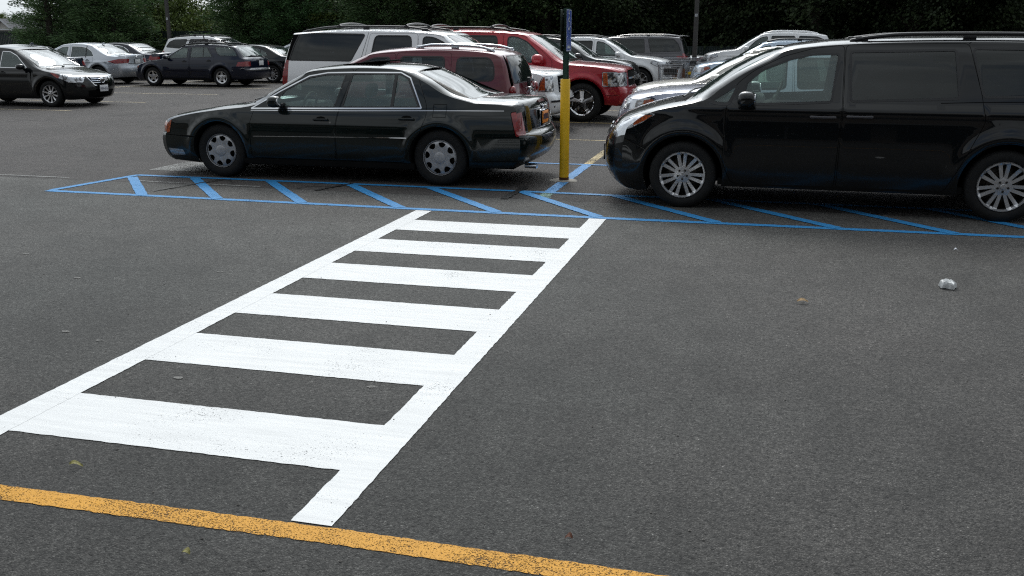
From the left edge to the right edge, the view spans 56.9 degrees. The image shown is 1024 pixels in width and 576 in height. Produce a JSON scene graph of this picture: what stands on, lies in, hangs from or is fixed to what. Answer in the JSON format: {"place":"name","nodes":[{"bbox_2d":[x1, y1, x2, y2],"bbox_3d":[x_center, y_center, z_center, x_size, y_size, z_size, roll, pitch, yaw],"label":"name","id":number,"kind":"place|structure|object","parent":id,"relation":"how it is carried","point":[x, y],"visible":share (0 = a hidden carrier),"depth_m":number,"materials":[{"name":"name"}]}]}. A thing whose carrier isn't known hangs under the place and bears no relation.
{"place":"outdoors","nodes":[
{"label":"outdoors","id":0,"kind":"place"},
{"bbox_2d":[0,10,13,18],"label":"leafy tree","id":1,"kind":"object","parent":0,"point":[3,15],"visible":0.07,"depth_m":108.30,"materials":[{"name":"green plant"}]},
{"bbox_2d":[0,19,36,44],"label":"shed","id":2,"kind":"structure","parent":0,"point":[3,24],"depth_m":92.01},
{"bbox_2d":[0,0,224,22],"label":"sky","id":3,"kind":"structure","parent":0,"point":[3,3],"materials":[{"name":"white"}]},
{"bbox_2d":[0,77,1023,575],"bbox_3d":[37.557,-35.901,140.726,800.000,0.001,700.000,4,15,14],"label":"ground","id":4,"kind":"structure","parent":0,"point":[530,437],"depth_m":5.10,"materials":[{"name":"grey asphalt"}]},
{"bbox_2d":[0,43,85,66],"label":"parked sedan","id":5,"kind":"object","parent":4,"relation":"on","point":[80,60],"visible":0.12,"depth_m":31.56,"materials":[{"name":"blue paint"}]},
{"bbox_2d":[2,0,94,48],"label":"pine tree","id":6,"kind":"object","parent":4,"relation":"on","point":[49,26],"visible":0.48,"depth_m":49.14,"materials":[{"name":"green plant"}]},
{"bbox_2d":[0,45,114,106],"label":"parked sedan","id":7,"kind":"object","parent":4,"relation":"on","point":[50,78],"visible":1,"depth_m":23.64,"materials":[{"name":"black paint"}]},
{"bbox_2d":[17,0,102,23],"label":"leafy tree","id":8,"kind":"object","parent":4,"relation":"on","point":[40,9],"visible":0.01,"depth_m":63.38,"materials":[{"name":"green plant"}]},
{"bbox_2d":[69,460,82,465],"bbox_3d":[-1.814,0.732,3.933,0.050,0.032,0.020,-7,17,-25],"label":"fallen leaf","id":9,"kind":"object","parent":4,"relation":"on","point":[75,462],"visible":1,"depth_m":3.93,"materials":[{"name":"beige plant"}]},
{"bbox_2d":[55,42,146,81],"bbox_3d":[-16.023,-8.411,35.285,4.827,1.473,2.160,4,15,14],"label":"parked sedan","id":10,"kind":"object","parent":4,"relation":"on","point":[115,62],"visible":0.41,"depth_m":34.36,"materials":[{"name":"silver metal"}]},
{"bbox_2d":[46,0,166,52],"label":"pine tree","id":11,"kind":"object","parent":4,"relation":"on","point":[122,25],"visible":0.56,"depth_m":48.93,"materials":[{"name":"green plant"}]},
{"bbox_2d":[0,31,252,50],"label":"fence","id":12,"kind":"object","parent":4,"relation":"on","point":[175,33],"visible":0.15,"depth_m":51.33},
{"bbox_2d":[0,80,258,110],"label":"worn stall line","id":13,"kind":"object","parent":4,"relation":"on","point":[153,93],"visible":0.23,"depth_m":31.71,"materials":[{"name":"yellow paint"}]},
{"bbox_2d":[0,162,259,186],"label":"old paint remnant","id":14,"kind":"object","parent":4,"relation":"on","point":[189,165],"visible":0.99,"depth_m":12.64,"materials":[{"name":"grey paint"}]},
{"bbox_2d":[106,42,170,79],"bbox_3d":[-16.139,-9.349,38.807,4.777,1.463,2.160,4,15,14],"label":"parked sedan","id":15,"kind":"object","parent":4,"relation":"on","point":[150,53],"visible":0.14,"depth_m":37.95,"materials":[{"name":"blue paint"}]},
{"bbox_2d":[164,0,171,39],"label":"light pole","id":16,"kind":"object","parent":4,"relation":"on","point":[167,16],"visible":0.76,"depth_m":42.79,"materials":[{"name":"grey metal"}]},
{"bbox_2d":[132,0,204,30],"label":"leafy tree","id":17,"kind":"object","parent":4,"relation":"on","point":[188,5],"visible":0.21,"depth_m":53.05,"materials":[{"name":"green plant"}]},
{"bbox_2d":[134,5,204,50],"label":"bush","id":18,"kind":"object","parent":4,"relation":"on","point":[172,27],"visible":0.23,"depth_m":51.73,"materials":[{"name":"green plant"}]},
{"bbox_2d":[126,0,216,40],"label":"bush","id":19,"kind":"object","parent":4,"relation":"on","point":[177,9],"visible":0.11,"depth_m":52.73,"materials":[{"name":"green plant"}]},
{"bbox_2d":[182,547,189,553],"bbox_3d":[-1.126,0.910,3.261,0.045,0.029,0.022,9,17,30],"label":"fallen leaf","id":20,"kind":"object","parent":4,"relation":"on","point":[187,550],"visible":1,"depth_m":3.25,"materials":[{"name":"beige plant"}]},
{"bbox_2d":[157,0,222,32],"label":"bush","id":21,"kind":"object","parent":4,"relation":"on","point":[200,27],"visible":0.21,"depth_m":52.45,"materials":[{"name":"green plant"}]},
{"bbox_2d":[162,35,242,52],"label":"parked suv","id":22,"kind":"object","parent":4,"relation":"on","point":[172,45],"visible":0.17,"depth_m":40.56,"materials":[{"name":"white paint"}]},
{"bbox_2d":[136,35,270,86],"bbox_3d":[-11.002,-8.086,33.550,4.821,1.743,2.148,4,15,14],"label":"parked estate car","id":23,"kind":"object","parent":4,"relation":"on","point":[246,64],"visible":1,"depth_m":32.85,"materials":[{"name":"blue paint"}]},
{"bbox_2d":[185,0,291,48],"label":"pine tree","id":24,"kind":"object","parent":4,"relation":"on","point":[242,18],"visible":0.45,"depth_m":47.36,"materials":[{"name":"green plant"}]},
{"bbox_2d":[204,44,288,82],"bbox_3d":[-9.985,-8.672,36.378,4.758,1.413,2.160,4,15,14],"label":"parked sedan","id":25,"kind":"object","parent":4,"relation":"on","point":[274,56],"visible":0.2,"depth_m":35.36,"materials":[{"name":"black paint"}]},
{"bbox_2d":[248,16,297,41],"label":"bush","id":26,"kind":"object","parent":4,"relation":"on","point":[263,28],"visible":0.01,"depth_m":49.86,"materials":[{"name":"green plant"}]},
{"bbox_2d":[0,210,605,525],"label":"crosswalk","id":27,"kind":"structure","parent":4,"relation":"on","point":[374,449],"depth_m":5.18,"materials":[{"name":"white paint"}]},
{"bbox_2d":[250,0,357,49],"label":"pine tree","id":28,"kind":"object","parent":4,"relation":"on","point":[294,14],"visible":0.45,"depth_m":46.58,"materials":[{"name":"green plant"}]},
{"bbox_2d":[249,0,361,20],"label":"leafy tree","id":29,"kind":"object","parent":4,"relation":"on","point":[318,9],"depth_m":51.97,"materials":[{"name":"green plant"}]},
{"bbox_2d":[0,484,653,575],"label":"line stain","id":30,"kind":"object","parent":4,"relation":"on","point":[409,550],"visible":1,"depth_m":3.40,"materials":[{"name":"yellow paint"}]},
{"bbox_2d":[296,0,363,31],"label":"bush","id":31,"kind":"object","parent":4,"relation":"on","point":[317,18],"visible":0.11,"depth_m":50.71,"materials":[{"name":"green plant"}]},
{"bbox_2d":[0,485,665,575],"bbox_3d":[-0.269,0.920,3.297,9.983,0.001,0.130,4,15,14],"label":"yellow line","id":32,"kind":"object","parent":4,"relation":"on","point":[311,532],"visible":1,"depth_m":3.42,"materials":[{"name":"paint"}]},
{"bbox_2d":[154,179,528,198],"bbox_3d":[-1.964,-1.171,11.073,4.289,0.001,0.952,2,15,7],"label":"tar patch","id":33,"kind":"object","parent":4,"relation":"on","point":[516,191],"visible":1,"depth_m":11.04,"materials":[{"name":"black asphalt"}]},
{"bbox_2d":[330,1,387,28],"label":"bush","id":34,"kind":"object","parent":4,"relation":"on","point":[362,12],"depth_m":50.92,"materials":[{"name":"green plant"}]},
{"bbox_2d":[163,59,555,184],"bbox_3d":[-1.990,-2.224,12.260,5.109,1.440,2.112,4,15,14],"label":"parked sedan","id":35,"kind":"object","parent":4,"relation":"on","point":[434,131],"visible":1,"depth_m":11.44,"materials":[{"name":"black paint"}]},
{"bbox_2d":[317,0,430,21],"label":"leafy tree","id":36,"kind":"object","parent":4,"relation":"on","point":[360,10],"visible":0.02,"depth_m":51.97,"materials":[{"name":"green plant"}]},
{"bbox_2d":[326,0,428,28],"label":"pine tree","id":37,"kind":"object","parent":4,"relation":"on","point":[381,12],"visible":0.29,"depth_m":46.15,"materials":[{"name":"green plant"}]},
{"bbox_2d":[369,2,441,28],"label":"bush","id":38,"kind":"object","parent":4,"relation":"on","point":[429,17],"visible":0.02,"depth_m":50.03,"materials":[{"name":"green plant"}]},
{"bbox_2d":[317,43,538,97],"bbox_3d":[-1.632,-3.141,15.343,4.108,1.617,2.161,4,15,14],"label":"parked wagon","id":39,"kind":"object","parent":4,"relation":"on","point":[498,69],"visible":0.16,"depth_m":14.38,"materials":[{"name":"red paint"}]},
{"bbox_2d":[283,23,573,114],"bbox_3d":[-1.613,-4.148,18.410,5.619,1.974,2.440,4,15,14],"label":"parked suv","id":40,"kind":"object","parent":4,"relation":"on","point":[309,49],"visible":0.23,"depth_m":17.79,"materials":[{"name":"white paint"}]},
{"bbox_2d":[263,35,617,52],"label":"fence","id":41,"kind":"object","parent":4,"relation":"on","point":[605,45],"visible":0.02,"depth_m":45.68,"materials":[{"name":"grey metal"}]},
{"bbox_2d":[384,0,524,29],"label":"leafy tree","id":42,"kind":"object","parent":4,"relation":"on","point":[460,10],"visible":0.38,"depth_m":45.41,"materials":[{"name":"green plant"}]},
{"bbox_2d":[426,9,494,29],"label":"bush","id":43,"kind":"object","parent":4,"relation":"on","point":[451,19],"depth_m":49.42,"materials":[{"name":"green plant"}]},
{"bbox_2d":[1,194,1022,569],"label":"grit","id":44,"kind":"object","parent":4,"relation":"on","point":[321,408],"visible":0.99,"depth_m":5.16,"materials":[{"name":"grey gravel"}]},
{"bbox_2d":[429,24,636,121],"bbox_3d":[-0.066,-4.753,20.668,5.605,1.974,2.440,4,15,14],"label":"parked suv","id":45,"kind":"object","parent":4,"relation":"on","point":[598,88],"visible":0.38,"depth_m":19.52,"materials":[{"name":"red paint"}]},
{"bbox_2d":[47,174,1023,237],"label":"hatched access strip","id":46,"kind":"object","parent":4,"relation":"on","point":[139,189],"visible":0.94,"depth_m":10.02,"materials":[{"name":"blue paint"}]},
{"bbox_2d":[474,0,609,34],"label":"leafy tree","id":47,"kind":"object","parent":4,"relation":"on","point":[543,7],"visible":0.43,"depth_m":45.73,"materials":[{"name":"green plant"}]},
{"bbox_2d":[489,0,597,34],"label":"bush","id":48,"kind":"object","parent":4,"relation":"on","point":[553,27],"visible":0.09,"depth_m":47.67,"materials":[{"name":"green plant"}]},
{"bbox_2d":[549,79,576,181],"bbox_3d":[0.636,-1.922,11.531,0.361,1.230,0.300,4,15,14],"label":"yellow bollard","id":49,"kind":"object","parent":4,"relation":"on","point":[564,128],"visible":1,"depth_m":11.49,"materials":[{"name":"plastic"}]},
{"bbox_2d":[560,8,571,78],"bbox_3d":[0.642,-2.846,11.277,0.088,0.950,0.300,4,15,14],"label":"accessible parking sign","id":50,"kind":"object","parent":49,"relation":"attached to","point":[565,31],"visible":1,"depth_m":11.23,"materials":[{"name":"metal"}]},
{"bbox_2d":[529,162,606,191],"bbox_3d":[0.775,-1.413,11.997,11.062,0.002,2.468,4,15,14],"label":"blue stall line","id":51,"kind":"object","parent":4,"relation":"on","point":[558,185],"visible":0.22,"depth_m":12.19,"materials":[{"name":"paint"}]},
{"bbox_2d":[517,34,639,85],"bbox_3d":[1.362,-6.597,27.971,4.858,1.755,2.284,4,15,14],"label":"parked crossover","id":52,"kind":"object","parent":4,"relation":"on","point":[586,54],"visible":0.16,"depth_m":27.13,"materials":[{"name":"grey paint"}]},
{"bbox_2d":[527,41,549,56],"bbox_3d":[0.664,-6.883,27.220,0.914,0.448,0.161,4,15,14],"label":"window","id":53,"kind":"structure","parent":52,"relation":"in","point":[531,51],"depth_m":27.22,"materials":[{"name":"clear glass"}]},
{"bbox_2d":[552,40,584,60],"bbox_3d":[1.624,-6.435,27.045,1.026,1.282,0.265,4,15,14],"label":"door","id":54,"kind":"structure","parent":52,"relation":"in","point":[572,48],"depth_m":26.93,"materials":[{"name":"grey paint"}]},
{"bbox_2d":[571,41,594,56],"bbox_3d":[2.045,-6.857,28.619,1.026,1.282,0.265,4,15,14],"label":"door","id":55,"kind":"structure","parent":52,"relation":"in","point":[583,48],"depth_m":28.48,"materials":[{"name":"grey paint"}]},
{"bbox_2d":[556,122,605,163],"bbox_3d":[5.080,-5.722,28.078,11.068,0.001,31.867,4,15,14],"label":"yellow stall line","id":56,"kind":"object","parent":4,"relation":"on","point":[597,156],"visible":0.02,"depth_m":14.11,"materials":[{"name":"paint"}]},
{"bbox_2d":[534,0,645,52],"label":"bush","id":57,"kind":"object","parent":4,"relation":"on","point":[607,30],"visible":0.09,"depth_m":46.85,"materials":[{"name":"green plant"}]},
{"bbox_2d":[558,34,672,85],"bbox_3d":[2.764,-7.225,30.315,4.858,1.755,2.284,4,15,14],"label":"parked crossover","id":58,"kind":"object","parent":4,"relation":"on","point":[648,67],"visible":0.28,"depth_m":29.33,"materials":[{"name":"white paint"}]},
{"bbox_2d":[569,41,592,54],"bbox_3d":[2.066,-7.511,29.563,0.914,0.448,0.161,4,15,14],"label":"window","id":59,"kind":"structure","parent":58,"relation":"in","point":[589,44],"depth_m":29.52,"materials":[{"name":"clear glass"}]},
{"bbox_2d":[573,39,593,50],"bbox_3d":[2.022,-7.140,29.642,1.045,1.300,0.271,4,15,14],"label":"door","id":60,"kind":"structure","parent":58,"relation":"in","point":[573,39],"depth_m":29.53,"materials":[{"name":"white paint"}]},
{"bbox_2d":[597,42,600,52],"bbox_3d":[2.469,-7.915,31.071,0.914,0.448,0.161,4,15,14],"label":"window","id":61,"kind":"structure","parent":58,"relation":"in","point":[598,43],"depth_m":30.97,"materials":[{"name":"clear glass"}]},
{"bbox_2d":[596,41,614,55],"bbox_3d":[2.964,-7.428,29.337,0.710,0.455,0.161,4,15,14],"label":"window","id":62,"kind":"structure","parent":58,"relation":"in","point":[597,41],"depth_m":29.36,"materials":[{"name":"black glass"}]},
{"bbox_2d":[594,40,623,58],"bbox_3d":[3.026,-7.063,29.388,1.026,1.282,0.265,4,15,14],"label":"door","id":63,"kind":"structure","parent":58,"relation":"in","point":[622,56],"depth_m":29.31,"materials":[{"name":"white paint"}]},
{"bbox_2d":[602,40,631,55],"bbox_3d":[3.447,-7.485,30.963,1.026,1.282,0.265,4,15,14],"label":"door","id":64,"kind":"structure","parent":58,"relation":"in","point":[603,50],"depth_m":30.85,"materials":[{"name":"white paint"}]},
{"bbox_2d":[549,0,716,50],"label":"leafy tree","id":65,"kind":"object","parent":4,"relation":"on","point":[628,11],"visible":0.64,"depth_m":45.03,"materials":[{"name":"green plant"}]},
{"bbox_2d":[606,34,690,77],"bbox_3d":[3.782,-8.055,33.374,5.067,1.775,2.351,4,15,14],"label":"parked minivan","id":66,"kind":"object","parent":4,"relation":"on","point":[663,45],"visible":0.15,"depth_m":32.20,"materials":[{"name":"grey paint"}]},
{"bbox_2d":[602,0,705,45],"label":"bush","id":67,"kind":"object","parent":4,"relation":"on","point":[660,23],"visible":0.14,"depth_m":45.94,"materials":[{"name":"green plant"}]},
{"bbox_2d":[658,64,682,80],"bbox_3d":[4.017,-5.197,24.141,0.608,1.032,0.998,2,15,7],"label":"shopping cart","id":68,"kind":"object","parent":4,"relation":"on","point":[669,71],"visible":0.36,"depth_m":23.71,"materials":[{"name":"metal"}]},
{"bbox_2d":[663,57,685,69],"bbox_3d":[5.447,-7.132,31.361,0.608,1.032,0.998,7,17,25],"label":"shopping cart","id":69,"kind":"object","parent":4,"relation":"on","point":[675,61],"visible":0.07,"depth_m":30.89,"materials":[{"name":"metal"}]},
{"bbox_2d":[663,60,689,78],"bbox_3d":[4.773,-6.157,27.723,0.608,1.032,0.998,-1,15,-5],"label":"shopping cart","id":70,"kind":"object","parent":4,"relation":"on","point":[684,72],"visible":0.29,"depth_m":27.29,"materials":[{"name":"metal"}]},
{"bbox_2d":[682,58,700,74],"bbox_3d":[5.874,-7.078,31.158,0.608,1.032,0.998,2,15,6],"label":"shopping cart","id":71,"kind":"object","parent":4,"relation":"on","point":[692,62],"visible":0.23,"depth_m":30.72,"materials":[{"name":"metal"}]},
{"bbox_2d":[690,0,698,75],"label":"light pole","id":72,"kind":"object","parent":4,"relation":"on","point":[695,31],"visible":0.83,"depth_m":35.28,"materials":[{"name":"grey metal"}]},
{"bbox_2d":[689,54,703,60],"bbox_3d":[5.525,-8.986,37.702,4.509,1.334,2.160,4,15,14],"label":"parked car","id":73,"kind":"object","parent":4,"relation":"on","point":[700,56],"visible":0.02,"depth_m":36.59,"materials":[{"name":"white paint"}]},
{"bbox_2d":[688,56,712,77],"bbox_3d":[6.292,-7.440,32.508,0.608,1.032,0.998,-11,19,-36],"label":"shopping cart","id":74,"kind":"object","parent":4,"relation":"on","point":[704,60],"visible":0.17,"depth_m":32.17,"materials":[{"name":"metal"}]},
{"bbox_2d":[663,2,746,52],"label":"bush","id":75,"kind":"object","parent":4,"relation":"on","point":[708,38],"visible":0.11,"depth_m":45.84,"materials":[{"name":"green plant"}]},
{"bbox_2d":[631,46,783,93],"bbox_3d":[4.443,-3.507,16.854,4.709,1.541,2.284,4,15,14],"label":"parked crossover","id":76,"kind":"object","parent":4,"relation":"on","point":[774,74],"visible":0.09,"depth_m":16.20,"materials":[{"name":"beige paint"}]},
{"bbox_2d":[706,57,762,82],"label":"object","id":77,"kind":"structure","parent":76,"relation":"in","point":[760,79],"depth_m":16.10,"materials":[{"name":"clear glass"}]},
{"bbox_2d":[766,63,783,81],"bbox_3d":[4.723,-3.668,15.874,0.886,0.397,0.163,4,15,14],"label":"window","id":78,"kind":"structure","parent":76,"relation":"in","point":[774,74],"depth_m":15.93,"materials":[{"name":"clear glass"}]},
{"bbox_2d":[643,0,798,54],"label":"leafy tree","id":79,"kind":"object","parent":4,"relation":"on","point":[711,21],"visible":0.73,"depth_m":43.95,"materials":[{"name":"green plant"}]},
{"bbox_2d":[617,55,830,118],"bbox_3d":[3.994,-2.692,13.663,4.910,1.619,2.284,4,15,14],"label":"parked crossover","id":80,"kind":"object","parent":4,"relation":"on","point":[809,73],"visible":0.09,"depth_m":12.81,"materials":[{"name":"silver metal"}]},
{"bbox_2d":[760,63,784,83],"bbox_3d":[3.791,-3.321,14.419,0.716,0.422,0.163,4,15,14],"label":"window","id":81,"kind":"structure","parent":80,"relation":"in","point":[784,63],"depth_m":14.47,"materials":[{"name":"black glass"}]},
{"bbox_2d":[762,62,785,87],"bbox_3d":[3.726,-3.008,14.551,1.036,1.180,0.244,4,16,15],"label":"door","id":82,"kind":"structure","parent":80,"relation":"in","point":[774,85],"depth_m":14.50,"materials":[{"name":"silver metal"}]},
{"bbox_2d":[761,62,787,89],"bbox_3d":[3.384,-2.913,12.897,0.716,0.422,0.163,4,15,14],"label":"window","id":83,"kind":"structure","parent":80,"relation":"in","point":[784,87],"depth_m":12.82,"materials":[{"name":"black glass"}]},
{"bbox_2d":[761,60,792,92],"bbox_3d":[3.304,-2.586,12.975,1.036,1.180,0.244,3,15,13],"label":"door","id":84,"kind":"structure","parent":80,"relation":"in","point":[789,86],"depth_m":12.80,"materials":[{"name":"silver metal"}]},
{"bbox_2d":[794,55,830,91],"bbox_3d":[4.323,-2.526,12.722,1.055,1.196,0.278,4,15,14],"label":"door","id":85,"kind":"structure","parent":80,"relation":"in","point":[797,89],"depth_m":12.75,"materials":[{"name":"silver metal"}]},
{"bbox_2d":[797,57,829,88],"bbox_3d":[4.295,-2.873,12.672,0.922,0.416,0.162,4,15,14],"label":"window","id":86,"kind":"structure","parent":80,"relation":"in","point":[811,72],"depth_m":12.74,"materials":[{"name":"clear glass"}]},
{"bbox_2d":[687,46,765,54],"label":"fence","id":87,"kind":"object","parent":4,"relation":"on","point":[706,49],"visible":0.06,"depth_m":43.99,"materials":[{"name":"grey metal"}]},
{"bbox_2d":[703,0,807,51],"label":"bush","id":88,"kind":"object","parent":4,"relation":"on","point":[767,12],"visible":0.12,"depth_m":45.49,"materials":[{"name":"green plant"}]},
{"bbox_2d":[690,38,822,77],"bbox_3d":[7.289,-6.153,26.503,4.509,1.658,2.284,4,15,14],"label":"parked wagon","id":89,"kind":"object","parent":4,"relation":"on","point":[702,68],"visible":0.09,"depth_m":25.86,"materials":[{"name":"blue paint"}]},
{"bbox_2d":[702,30,828,60],"bbox_3d":[9.620,-8.685,35.466,4.959,1.910,2.284,4,15,14],"label":"parked suv","id":90,"kind":"object","parent":4,"relation":"on","point":[735,52],"visible":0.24,"depth_m":34.67,"materials":[{"name":"white paint"}]},
{"bbox_2d":[752,0,823,37],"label":"leafy tree","id":91,"kind":"object","parent":4,"relation":"on","point":[763,16],"visible":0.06,"depth_m":45.88,"materials":[{"name":"green plant"}]},
{"bbox_2d":[728,0,896,43],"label":"leafy tree","id":92,"kind":"object","parent":4,"relation":"on","point":[812,9],"visible":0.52,"depth_m":42.91,"materials":[{"name":"green plant"}]},
{"bbox_2d":[603,32,1023,221],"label":"parked minivan","id":93,"kind":"object","parent":4,"relation":"on","point":[933,113],"visible":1,"depth_m":9.23,"materials":[{"name":"black paint"}]},
{"bbox_2d":[830,0,1000,33],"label":"leafy tree","id":94,"kind":"object","parent":4,"relation":"on","point":[914,9],"visible":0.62,"depth_m":41.84,"materials":[{"name":"green plant"}]},
{"bbox_2d":[868,1,972,31],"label":"bush","id":95,"kind":"object","parent":4,"relation":"on","point":[947,25],"visible":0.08,"depth_m":43.13,"materials":[{"name":"green plant"}]},
{"bbox_2d":[938,279,956,289],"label":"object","id":96,"kind":"object","parent":4,"relation":"on","point":[948,284],"visible":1,"depth_m":6.71,"materials":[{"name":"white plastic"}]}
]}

